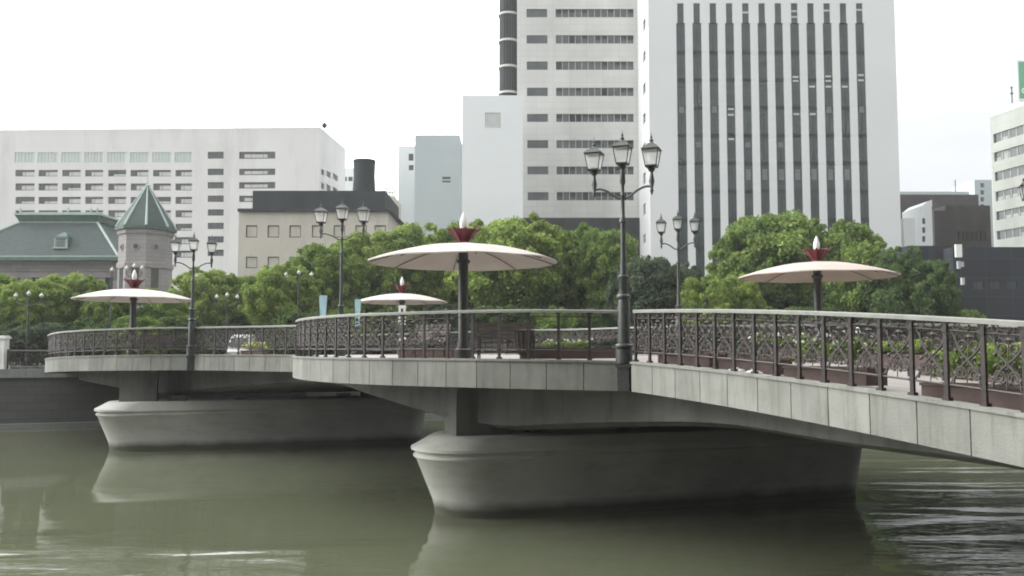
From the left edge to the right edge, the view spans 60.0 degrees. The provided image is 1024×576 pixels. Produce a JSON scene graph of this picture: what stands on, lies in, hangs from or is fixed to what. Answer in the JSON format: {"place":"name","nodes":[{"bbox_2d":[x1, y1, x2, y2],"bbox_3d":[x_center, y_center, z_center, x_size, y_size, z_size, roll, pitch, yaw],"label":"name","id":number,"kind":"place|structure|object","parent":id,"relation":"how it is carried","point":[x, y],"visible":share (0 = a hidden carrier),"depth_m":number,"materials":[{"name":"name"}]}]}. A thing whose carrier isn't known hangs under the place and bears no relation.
{"place":"outdoors","nodes":[
{"label":"outdoors","id":0,"kind":"place"},
{"bbox_2d":[0,417,1023,575],"bbox_3d":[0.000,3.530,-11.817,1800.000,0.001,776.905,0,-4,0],"label":"river","id":1,"kind":"structure","parent":0,"point":[81,501],"depth_m":21.91,"materials":[{"name":"green liquid"}]},
{"bbox_2d":[0,369,443,428],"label":"quay wall","id":2,"kind":"structure","parent":1,"relation":"in","point":[34,398],"depth_m":49.65,"materials":[{"name":"concrete"}]},
{"bbox_2d":[0,336,11,368],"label":"stone pillar","id":3,"kind":"structure","parent":2,"relation":"on","point":[4,343],"depth_m":49.27,"materials":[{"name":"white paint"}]},
{"bbox_2d":[6,349,47,368],"bbox_3d":[-26.800,3.996,49.668,2.633,1.120,0.070,1,-4,-19],"label":"quay railing","id":4,"kind":"object","parent":2,"relation":"on","point":[7,363],"visible":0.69,"depth_m":49.51,"materials":[{"name":"metal"}]},
{"bbox_2d":[44,353,1023,518],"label":"footbridge","id":5,"kind":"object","parent":1,"relation":"in","point":[517,437],"visible":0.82,"depth_m":23.25,"materials":[{"name":"concrete"}]},
{"bbox_2d":[47,327,187,357],"bbox_3d":[-18.891,2.606,40.066,12.726,1.528,2.169,-3,-5,39],"label":"bridge railing","id":6,"kind":"object","parent":5,"relation":"on","point":[52,345],"visible":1,"depth_m":37.83,"materials":[{"name":"metal"}]},
{"bbox_2d":[71,269,190,354],"bbox_3d":[-17.209,1.133,40.317,5.200,3.985,5.200,0,-4,-5],"label":"umbrella","id":7,"kind":"object","parent":5,"relation":"on","point":[133,295],"visible":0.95,"depth_m":40.16,"materials":[{"name":"white fabric"}]},
{"bbox_2d":[170,233,216,370],"bbox_3d":[-13.275,0.526,36.850,1.840,5.803,0.420,1,-4,-12],"label":"street lamp","id":8,"kind":"object","parent":5,"relation":"on","point":[191,346],"visible":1,"depth_m":36.75,"materials":[{"name":"black metal"}]},
{"bbox_2d":[195,321,313,355],"bbox_3d":[-9.172,1.969,33.283,2.436,1.196,11.006,3,-5,-37],"label":"bridge railing","id":9,"kind":"object","parent":5,"relation":"on","point":[274,330],"visible":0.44,"depth_m":35.37,"materials":[{"name":"metal"}]},
{"bbox_2d":[314,197,370,355],"bbox_3d":[-6.594,-0.456,34.312,2.168,6.162,0.448,-1,-4,8],"label":"street lamp","id":10,"kind":"object","parent":5,"relation":"on","point":[342,206],"visible":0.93,"depth_m":34.30,"materials":[{"name":"grey metal"}]},
{"bbox_2d":[361,277,446,354],"bbox_3d":[-5.716,1.416,46.011,4.750,4.060,4.750,1,-4,-15],"label":"umbrella","id":11,"kind":"object","parent":5,"relation":"on","point":[401,297],"visible":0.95,"depth_m":45.84,"materials":[{"name":"white fabric"}]},
{"bbox_2d":[333,331,507,354],"bbox_3d":[-4.509,2.977,46.956,12.726,1.337,2.169,-3,-5,39],"label":"bridge railing","id":12,"kind":"object","parent":5,"relation":"on","point":[485,345],"visible":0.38,"depth_m":47.14,"materials":[{"name":"metal"}]},
{"bbox_2d":[400,324,451,357],"bbox_3d":[-2.401,1.477,24.607,1.400,0.991,0.670,-3,-5,40],"label":"bench","id":13,"kind":"object","parent":5,"relation":"on","point":[430,332],"visible":0.48,"depth_m":24.70,"materials":[{"name":"brown wood"}]},
{"bbox_2d":[397,337,455,357],"bbox_3d":[-2.610,1.814,27.448,1.840,0.695,0.716,-1,-4,20],"label":"planter","id":14,"kind":"object","parent":5,"relation":"on","point":[410,354],"visible":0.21,"depth_m":27.25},
{"bbox_2d":[295,309,617,362],"bbox_3d":[-2.869,1.306,23.360,12.599,1.230,2.161,-3,-5,42],"label":"bridge railing","id":15,"kind":"object","parent":5,"relation":"on","point":[304,338],"visible":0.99,"depth_m":21.95,"materials":[{"name":"metal"}]},
{"bbox_2d":[368,212,556,357],"bbox_3d":[-1.338,-0.080,24.363,5.200,4.051,5.200,1,-4,-10],"label":"umbrella","id":16,"kind":"object","parent":5,"relation":"on","point":[462,256],"visible":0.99,"depth_m":24.36,"materials":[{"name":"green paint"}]},
{"bbox_2d":[474,321,537,358],"bbox_3d":[-0.172,1.341,22.627,1.600,0.991,0.670,1,-4,-8],"label":"bench","id":17,"kind":"object","parent":5,"relation":"on","point":[478,336],"visible":0.66,"depth_m":22.85,"materials":[{"name":"brown wood"}]},
{"bbox_2d":[512,331,534,358],"bbox_3d":[0.289,1.445,22.253,0.564,0.720,0.550,0,-4,0],"label":"litter bin","id":18,"kind":"object","parent":5,"relation":"on","point":[520,339],"visible":0.84,"depth_m":22.09,"materials":[{"name":"brown metal"}]},
{"bbox_2d":[531,338,594,358],"bbox_3d":[1.309,1.725,25.341,2.054,0.583,0.675,0,-4,-2],"label":"planter","id":19,"kind":"object","parent":5,"relation":"on","point":[545,354],"visible":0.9,"depth_m":25.12,"materials":[{"name":"wood"}]},
{"bbox_2d":[505,325,683,353],"bbox_3d":[3.548,2.325,38.520,1.155,1.190,10.714,3,-5,-40],"label":"bridge railing","id":20,"kind":"object","parent":5,"relation":"on","point":[547,333],"visible":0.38,"depth_m":39.57,"materials":[{"name":"metal"}]},
{"bbox_2d":[572,337,617,357],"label":"planter","id":21,"kind":"object","parent":5,"relation":"on","point":[604,354],"visible":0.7,"depth_m":26.32,"materials":[{"name":"wood"}]},
{"bbox_2d":[583,132,661,391],"bbox_3d":[2.500,-0.644,19.921,1.720,5.891,0.420,-1,-4,20],"label":"street lamp","id":22,"kind":"object","parent":5,"relation":"on","point":[624,353],"visible":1,"depth_m":19.78,"materials":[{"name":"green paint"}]},
{"bbox_2d":[656,210,699,352],"bbox_3d":[6.440,-0.218,34.295,1.680,5.686,0.420,-1,-4,14],"label":"street lamp","id":23,"kind":"object","parent":5,"relation":"on","point":[678,262],"visible":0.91,"depth_m":34.29,"materials":[{"name":"grey metal"}]},
{"bbox_2d":[657,331,728,367],"bbox_3d":[3.782,1.271,18.775,0.716,0.781,1.940,2,-4,-23],"label":"planter","id":24,"kind":"object","parent":5,"relation":"on","point":[690,361],"visible":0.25,"depth_m":18.47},
{"bbox_2d":[717,335,793,374],"bbox_3d":[4.550,1.246,16.708,0.716,0.726,1.640,2,-4,-23],"label":"planter","id":25,"kind":"object","parent":5,"relation":"on","point":[764,368],"visible":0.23,"depth_m":16.48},
{"bbox_2d":[745,333,829,361],"bbox_3d":[7.408,1.515,23.935,0.662,0.922,2.440,3,-5,-40],"label":"planter","id":26,"kind":"object","parent":5,"relation":"on","point":[779,339],"visible":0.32,"depth_m":23.90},
{"bbox_2d":[738,236,900,341],"bbox_3d":[10.324,0.283,29.951,5.200,4.112,5.200,2,-4,-25],"label":"umbrella","id":27,"kind":"object","parent":5,"relation":"on","point":[816,271],"visible":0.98,"depth_m":29.89,"materials":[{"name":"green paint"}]},
{"bbox_2d":[633,309,1023,412],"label":"bridge railing","id":28,"kind":"object","parent":5,"relation":"on","point":[944,369],"visible":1,"depth_m":13.69,"materials":[{"name":"metal"}]},
{"bbox_2d":[782,327,888,385],"bbox_3d":[5.356,1.125,14.773,0.662,0.929,1.940,2,-4,-23],"label":"planter","id":29,"kind":"object","parent":5,"relation":"on","point":[835,377],"visible":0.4,"depth_m":14.40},
{"bbox_2d":[682,324,1020,360],"bbox_3d":[11.870,1.920,30.746,12.599,1.446,2.161,-3,-5,42],"label":"bridge railing","id":30,"kind":"object","parent":5,"relation":"on","point":[973,326],"visible":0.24,"depth_m":30.23,"materials":[{"name":"metal"}]},
{"bbox_2d":[854,339,942,367],"bbox_3d":[9.285,1.559,21.443,0.675,0.737,2.440,2,-5,-30],"label":"planter","id":31,"kind":"object","parent":5,"relation":"on","point":[917,359],"visible":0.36,"depth_m":21.11,"materials":[{"name":"plant"}]},
{"bbox_2d":[918,341,1020,382],"bbox_3d":[9.321,1.419,17.444,0.675,0.824,2.640,2,-5,-30],"label":"planter","id":32,"kind":"object","parent":5,"relation":"on","point":[990,347],"visible":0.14,"depth_m":17.34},
{"bbox_2d":[919,345,1022,409],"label":"planter","id":33,"kind":"object","parent":5,"relation":"on","point":[1000,400],"visible":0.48,"depth_m":11.99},
{"bbox_2d":[0,0,1023,246],"label":"sky","id":34,"kind":"structure","parent":0,"point":[380,75],"materials":[{"name":"white"}]},
{"bbox_2d":[9,361,1020,368],"bbox_3d":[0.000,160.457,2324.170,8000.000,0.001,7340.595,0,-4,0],"label":"bank ground","id":35,"kind":"structure","parent":0,"point":[42,367],"depth_m":54.68,"materials":[{"name":"grey concrete"}]},
{"bbox_2d":[0,277,72,365],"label":"tree","id":36,"kind":"object","parent":35,"relation":"on","point":[11,310],"visible":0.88,"depth_m":55.94,"materials":[{"name":"green plant"}]},
{"bbox_2d":[0,320,81,367],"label":"shrub","id":37,"kind":"object","parent":35,"relation":"on","point":[37,336],"visible":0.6,"depth_m":51.34,"materials":[{"name":"green plant"}]},
{"bbox_2d":[27,271,107,329],"bbox_3d":[-29.915,2.065,59.950,5.534,6.438,5.669,2,-5,-32],"label":"tree","id":38,"kind":"object","parent":35,"relation":"on","point":[74,284],"visible":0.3,"depth_m":58.79,"materials":[{"name":"green plant"}]},
{"bbox_2d":[0,177,176,307],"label":"old hall","id":39,"kind":"structure","parent":35,"relation":"on","point":[140,232],"depth_m":88.69,"materials":[{"name":"grey stone"}]},
{"bbox_2d":[60,317,119,355],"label":"shrub","id":40,"kind":"object","parent":35,"relation":"on","point":[78,323],"visible":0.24,"depth_m":52.12,"materials":[{"name":"green plant"}]},
{"bbox_2d":[79,290,137,329],"bbox_3d":[-25.987,2.590,56.960,3.615,4.966,3.757,-1,-4,11],"label":"tree","id":41,"kind":"object","parent":35,"relation":"on","point":[96,312],"visible":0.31,"depth_m":55.91,"materials":[{"name":"green plant"}]},
{"bbox_2d":[102,315,166,354],"bbox_3d":[-22.899,3.254,53.849,4.038,3.260,6.032,1,-4,-16],"label":"shrub","id":42,"kind":"object","parent":35,"relation":"on","point":[142,322],"visible":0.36,"depth_m":52.67,"materials":[{"name":"green plant"}]},
{"bbox_2d":[136,287,189,330],"bbox_3d":[-23.806,2.607,59.861,4.359,5.334,4.318,-2,-5,32],"label":"tree","id":43,"kind":"object","parent":35,"relation":"on","point":[156,311],"visible":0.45,"depth_m":58.88,"materials":[{"name":"green plant"}]},
{"bbox_2d":[0,127,345,292],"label":"office block","id":44,"kind":"structure","parent":35,"relation":"on","point":[204,183],"depth_m":152.73,"materials":[{"name":"white concrete"}]},
{"bbox_2d":[239,152,274,158],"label":"window","id":45,"kind":"structure","parent":44,"relation":"in","point":[243,155],"depth_m":152.52,"materials":[{"name":"grey glass"}]},
{"bbox_2d":[239,182,274,188],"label":"window","id":46,"kind":"structure","parent":44,"relation":"in","point":[243,185],"depth_m":152.15,"materials":[{"name":"grey glass"}]},
{"bbox_2d":[142,315,217,354],"bbox_3d":[-20.716,3.326,54.887,4.792,3.312,3.562,0,-4,0],"label":"shrub","id":47,"kind":"object","parent":35,"relation":"on","point":[179,321],"visible":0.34,"depth_m":54.35,"materials":[{"name":"green plant"}]},
{"bbox_2d":[161,266,240,328],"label":"tree","id":48,"kind":"object","parent":35,"relation":"on","point":[208,308],"visible":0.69,"depth_m":66.69,"materials":[{"name":"green plant"}]},
{"bbox_2d":[222,273,258,329],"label":"tree","id":49,"kind":"object","parent":35,"relation":"on","point":[236,283],"visible":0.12,"depth_m":68.52,"materials":[{"name":"green plant"}]},
{"bbox_2d":[210,315,272,353],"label":"shrub","id":50,"kind":"object","parent":35,"relation":"on","point":[230,322],"visible":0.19,"depth_m":67.33,"materials":[{"name":"green plant"}]},
{"bbox_2d":[237,260,322,354],"bbox_3d":[-15.638,1.738,59.932,5.779,7.095,5.659,-2,-4,27],"label":"tree","id":51,"kind":"object","parent":35,"relation":"on","point":[269,299],"visible":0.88,"depth_m":58.51,"materials":[{"name":"green plant"}]},
{"bbox_2d":[264,308,332,354],"bbox_3d":[-13.405,3.162,55.864,4.308,3.722,6.114,2,-4,-25],"label":"shrub","id":52,"kind":"object","parent":35,"relation":"on","point":[289,318],"visible":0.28,"depth_m":54.87,"materials":[{"name":"green plant"}]},
{"bbox_2d":[237,158,406,324],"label":"museum building","id":53,"kind":"structure","parent":35,"relation":"on","point":[279,227],"depth_m":106.84,"materials":[{"name":"grey concrete"}]},
{"bbox_2d":[280,242,370,326],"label":"tree","id":54,"kind":"object","parent":35,"relation":"on","point":[321,262],"visible":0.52,"depth_m":65.59,"materials":[{"name":"green plant"}]},
{"bbox_2d":[324,307,380,354],"bbox_3d":[-10.553,3.216,57.878,4.471,3.889,6.367,1,-4,-16],"label":"shrub","id":55,"kind":"object","parent":35,"relation":"on","point":[346,311],"visible":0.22,"depth_m":56.60,"materials":[{"name":"green plant"}]},
{"bbox_2d":[327,228,418,353],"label":"tree","id":56,"kind":"object","parent":35,"relation":"on","point":[381,280],"visible":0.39,"depth_m":70.09,"materials":[{"name":"green plant"}]},
{"bbox_2d":[368,305,422,354],"bbox_3d":[-7.770,3.173,59.872,4.667,4.218,6.661,2,-4,-25],"label":"shrub","id":57,"kind":"object","parent":35,"relation":"on","point":[387,308],"visible":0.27,"depth_m":58.27,"materials":[{"name":"green plant"}]},
{"bbox_2d":[398,146,414,223],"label":"white slab building","id":58,"kind":"structure","parent":35,"relation":"on","point":[406,177],"depth_m":161.69,"materials":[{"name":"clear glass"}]},
{"bbox_2d":[379,221,468,316],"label":"tree","id":59,"kind":"object","parent":35,"relation":"on","point":[423,282],"visible":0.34,"depth_m":72.07,"materials":[{"name":"green plant"}]},
{"bbox_2d":[414,135,461,322],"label":"blue grey building","id":60,"kind":"structure","parent":35,"relation":"on","point":[438,180],"depth_m":147.59,"materials":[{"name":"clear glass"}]},
{"bbox_2d":[418,303,476,351],"bbox_3d":[-4.440,3.244,61.812,4.554,4.371,6.631,-3,-5,41],"label":"shrub","id":61,"kind":"object","parent":35,"relation":"on","point":[444,306],"visible":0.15,"depth_m":61.05,"materials":[{"name":"green plant"}]},
{"bbox_2d":[433,220,493,309],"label":"tree","id":62,"kind":"object","parent":35,"relation":"on","point":[471,306],"visible":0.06,"depth_m":74.42,"materials":[{"name":"green plant"}]},
{"bbox_2d":[462,95,522,307],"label":"white box building","id":63,"kind":"structure","parent":35,"relation":"on","point":[492,157],"depth_m":119.48,"materials":[{"name":"white concrete"}]},
{"bbox_2d":[452,304,543,353],"bbox_3d":[-1.127,3.347,62.897,6.985,4.413,5.192,0,-4,0],"label":"shrub","id":64,"kind":"object","parent":35,"relation":"on","point":[504,319],"visible":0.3,"depth_m":61.88,"materials":[{"name":"green plant"}]},
{"bbox_2d":[498,0,516,94],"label":"stair shaft","id":65,"kind":"object","parent":35,"relation":"on","point":[507,43],"visible":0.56,"depth_m":130.65,"materials":[{"name":"grey metal"}]},
{"bbox_2d":[442,211,579,308],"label":"tree","id":66,"kind":"object","parent":35,"relation":"on","point":[516,287],"visible":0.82,"depth_m":65.52,"materials":[{"name":"green plant"}]},
{"bbox_2d":[523,304,582,347],"bbox_3d":[2.719,3.410,63.949,5.100,4.322,6.932,2,-4,-25],"label":"shrub","id":67,"kind":"object","parent":35,"relation":"on","point":[551,323],"visible":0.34,"depth_m":61.85,"materials":[{"name":"green plant"}]},
{"bbox_2d":[530,221,596,317],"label":"tree","id":68,"kind":"object","parent":35,"relation":"on","point":[576,234],"visible":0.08,"depth_m":71.49,"materials":[{"name":"green plant"}]},
{"bbox_2d":[517,0,639,317],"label":"cream tower","id":69,"kind":"structure","parent":35,"relation":"on","point":[577,74],"depth_m":128.12,"materials":[{"name":"white concrete"}]},
{"bbox_2d":[556,9,632,16],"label":"window","id":70,"kind":"structure","parent":69,"relation":"in","point":[559,12],"depth_m":129.19,"materials":[{"name":"grey glass"}]},
{"bbox_2d":[556,35,632,43],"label":"window","id":71,"kind":"structure","parent":69,"relation":"in","point":[568,39],"depth_m":128.91,"materials":[{"name":"grey glass"}]},
{"bbox_2d":[556,62,632,69],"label":"window","id":72,"kind":"structure","parent":69,"relation":"in","point":[559,65],"depth_m":128.66,"materials":[{"name":"grey glass"}]},
{"bbox_2d":[556,88,632,95],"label":"window","id":73,"kind":"structure","parent":69,"relation":"in","point":[559,91],"depth_m":128.40,"materials":[{"name":"grey glass"}]},
{"bbox_2d":[556,114,632,121],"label":"window","id":74,"kind":"structure","parent":69,"relation":"in","point":[559,117],"depth_m":128.12,"materials":[{"name":"grey glass"}]},
{"bbox_2d":[556,140,632,147],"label":"window","id":75,"kind":"structure","parent":69,"relation":"in","point":[559,143],"depth_m":127.87,"materials":[{"name":"grey glass"}]},
{"bbox_2d":[557,167,632,173],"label":"window","id":76,"kind":"structure","parent":69,"relation":"in","point":[560,170],"depth_m":127.59,"materials":[{"name":"grey glass"}]},
{"bbox_2d":[557,192,632,199],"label":"window","id":77,"kind":"structure","parent":69,"relation":"in","point":[560,195],"depth_m":127.34,"materials":[{"name":"grey glass"}]},
{"bbox_2d":[563,304,617,347],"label":"shrub","id":78,"kind":"object","parent":35,"relation":"on","point":[601,320],"visible":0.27,"depth_m":63.03,"materials":[{"name":"green plant"}]},
{"bbox_2d":[566,228,639,313],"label":"tree","id":79,"kind":"object","parent":35,"relation":"on","point":[601,252],"visible":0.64,"depth_m":66.89,"materials":[{"name":"green plant"}]},
{"bbox_2d":[602,254,684,353],"bbox_3d":[9.102,1.456,59.962,5.580,7.665,5.391,-3,-5,39],"label":"tree","id":80,"kind":"object","parent":35,"relation":"on","point":[652,284],"visible":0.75,"depth_m":58.57,"materials":[{"name":"green plant"}]},
{"bbox_2d":[675,261,708,286],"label":"tree","id":81,"kind":"object","parent":35,"relation":"on","point":[693,272],"visible":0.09,"depth_m":65.43,"materials":[{"name":"green plant"}]},
{"bbox_2d":[674,273,735,335],"bbox_3d":[12.549,2.099,57.928,4.205,6.088,4.135,-3,-5,41],"label":"tree","id":82,"kind":"object","parent":35,"relation":"on","point":[695,294],"visible":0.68,"depth_m":57.20,"materials":[{"name":"green plant"}]},
{"bbox_2d":[721,273,766,333],"bbox_3d":[15.203,2.086,59.963,3.832,6.396,3.925,3,-5,-35],"label":"tree","id":83,"kind":"object","parent":35,"relation":"on","point":[745,295],"visible":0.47,"depth_m":59.02,"materials":[{"name":"green plant"}]},
{"bbox_2d":[708,228,782,308],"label":"tree","id":84,"kind":"object","parent":35,"relation":"on","point":[729,251],"visible":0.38,"depth_m":74.57,"materials":[{"name":"green plant"}]},
{"bbox_2d":[637,0,901,326],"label":"striped tower","id":85,"kind":"structure","parent":35,"relation":"on","point":[754,108],"depth_m":117.94,"materials":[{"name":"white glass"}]},
{"bbox_2d":[705,209,841,309],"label":"tree","id":86,"kind":"object","parent":35,"relation":"on","point":[787,232],"visible":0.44,"depth_m":74.42,"materials":[{"name":"green plant"}]},
{"bbox_2d":[783,306,857,353],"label":"shrub","id":87,"kind":"object","parent":35,"relation":"on","point":[832,309],"visible":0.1,"depth_m":68.85,"materials":[{"name":"green plant"}]},
{"bbox_2d":[786,218,886,308],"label":"tree","id":88,"kind":"object","parent":35,"relation":"on","point":[845,233],"visible":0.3,"depth_m":74.25,"materials":[{"name":"green plant"}]},
{"bbox_2d":[822,239,897,334],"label":"tree","id":89,"kind":"object","parent":35,"relation":"on","point":[843,296],"visible":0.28,"depth_m":71.04,"materials":[{"name":"green plant"}]},
{"bbox_2d":[837,306,896,353],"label":"shrub","id":90,"kind":"object","parent":35,"relation":"on","point":[864,319],"visible":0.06,"depth_m":69.66,"materials":[{"name":"green plant"}]},
{"bbox_2d":[858,245,941,354],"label":"tree","id":91,"kind":"object","parent":35,"relation":"on","point":[891,296],"visible":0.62,"depth_m":66.83,"materials":[{"name":"green plant"}]},
{"bbox_2d":[863,246,951,331],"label":"black wing","id":92,"kind":"structure","parent":35,"relation":"on","point":[933,253],"depth_m":90.47,"materials":[{"name":"black concrete"}]},
{"bbox_2d":[901,218,915,246],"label":"white panel building","id":93,"kind":"structure","parent":35,"relation":"on","point":[907,231],"depth_m":120.84,"materials":[{"name":"white concrete"}]},
{"bbox_2d":[902,200,932,245],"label":"white stair tower","id":94,"kind":"structure","parent":35,"relation":"on","point":[921,213],"depth_m":125.09,"materials":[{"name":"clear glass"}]},
{"bbox_2d":[903,259,962,354],"bbox_3d":[31.273,1.747,66.075,4.187,7.924,4.474,-2,-4,25],"label":"tree","id":95,"kind":"object","parent":35,"relation":"on","point":[943,298],"visible":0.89,"depth_m":65.00,"materials":[{"name":"green plant"}]},
{"bbox_2d":[900,192,978,218],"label":"brown building","id":96,"kind":"structure","parent":35,"relation":"on","point":[912,199],"depth_m":176.62,"materials":[{"name":"concrete"}]},
{"bbox_2d":[932,211,947,245],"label":"brown annex","id":97,"kind":"object","parent":35,"relation":"on","point":[939,228],"visible":0.24,"depth_m":139.99,"materials":[{"name":"concrete"}]},
{"bbox_2d":[932,205,991,246],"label":"dark brown block","id":98,"kind":"structure","parent":35,"relation":"on","point":[968,225],"depth_m":141.04,"materials":[{"name":"grey concrete"}]},
{"bbox_2d":[941,308,997,357],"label":"shrub","id":99,"kind":"object","parent":35,"relation":"on","point":[967,313],"visible":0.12,"depth_m":71.03,"materials":[{"name":"green plant"}]},
{"bbox_2d":[951,180,993,246],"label":"grey tower","id":100,"kind":"structure","parent":35,"relation":"on","point":[982,189],"depth_m":191.95,"materials":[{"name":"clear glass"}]},
{"bbox_2d":[943,247,1023,359],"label":"black building","id":101,"kind":"structure","parent":35,"relation":"on","point":[992,287],"depth_m":88.28,"materials":[{"name":"dark painted concrete"},{"name":"window glass"}]},
{"bbox_2d":[990,101,1023,246],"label":"pale office building","id":102,"kind":"structure","parent":35,"relation":"on","point":[1007,136],"depth_m":128.44,"materials":[{"name":"white concrete"}]},
{"bbox_2d":[995,125,1023,142],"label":"window","id":103,"kind":"structure","parent":102,"relation":"in","point":[1019,130],"depth_m":128.47,"materials":[{"name":"white glass"}]},
{"bbox_2d":[995,145,1023,160],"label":"window","id":104,"kind":"structure","parent":102,"relation":"in","point":[1018,150],"depth_m":128.40,"materials":[{"name":"white glass"}]},
{"bbox_2d":[996,165,1023,180],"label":"window","id":105,"kind":"structure","parent":102,"relation":"in","point":[1016,171],"depth_m":128.29,"materials":[{"name":"white glass"}]},
{"bbox_2d":[997,187,1023,200],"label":"window","id":106,"kind":"structure","parent":102,"relation":"in","point":[1013,192],"depth_m":128.37,"materials":[{"name":"white glass"}]},
{"bbox_2d":[998,206,1023,219],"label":"window","id":107,"kind":"structure","parent":102,"relation":"in","point":[1015,212],"depth_m":127.97,"materials":[{"name":"white glass"}]},
{"bbox_2d":[998,227,1023,239],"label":"window","id":108,"kind":"structure","parent":102,"relation":"in","point":[1015,232],"depth_m":127.90,"materials":[{"name":"white glass"}]},
{"bbox_2d":[1015,60,1023,101],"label":"roof sign","id":109,"kind":"object","parent":102,"relation":"on","point":[1019,68],"visible":1,"depth_m":126.18,"materials":[{"name":"green paint"}]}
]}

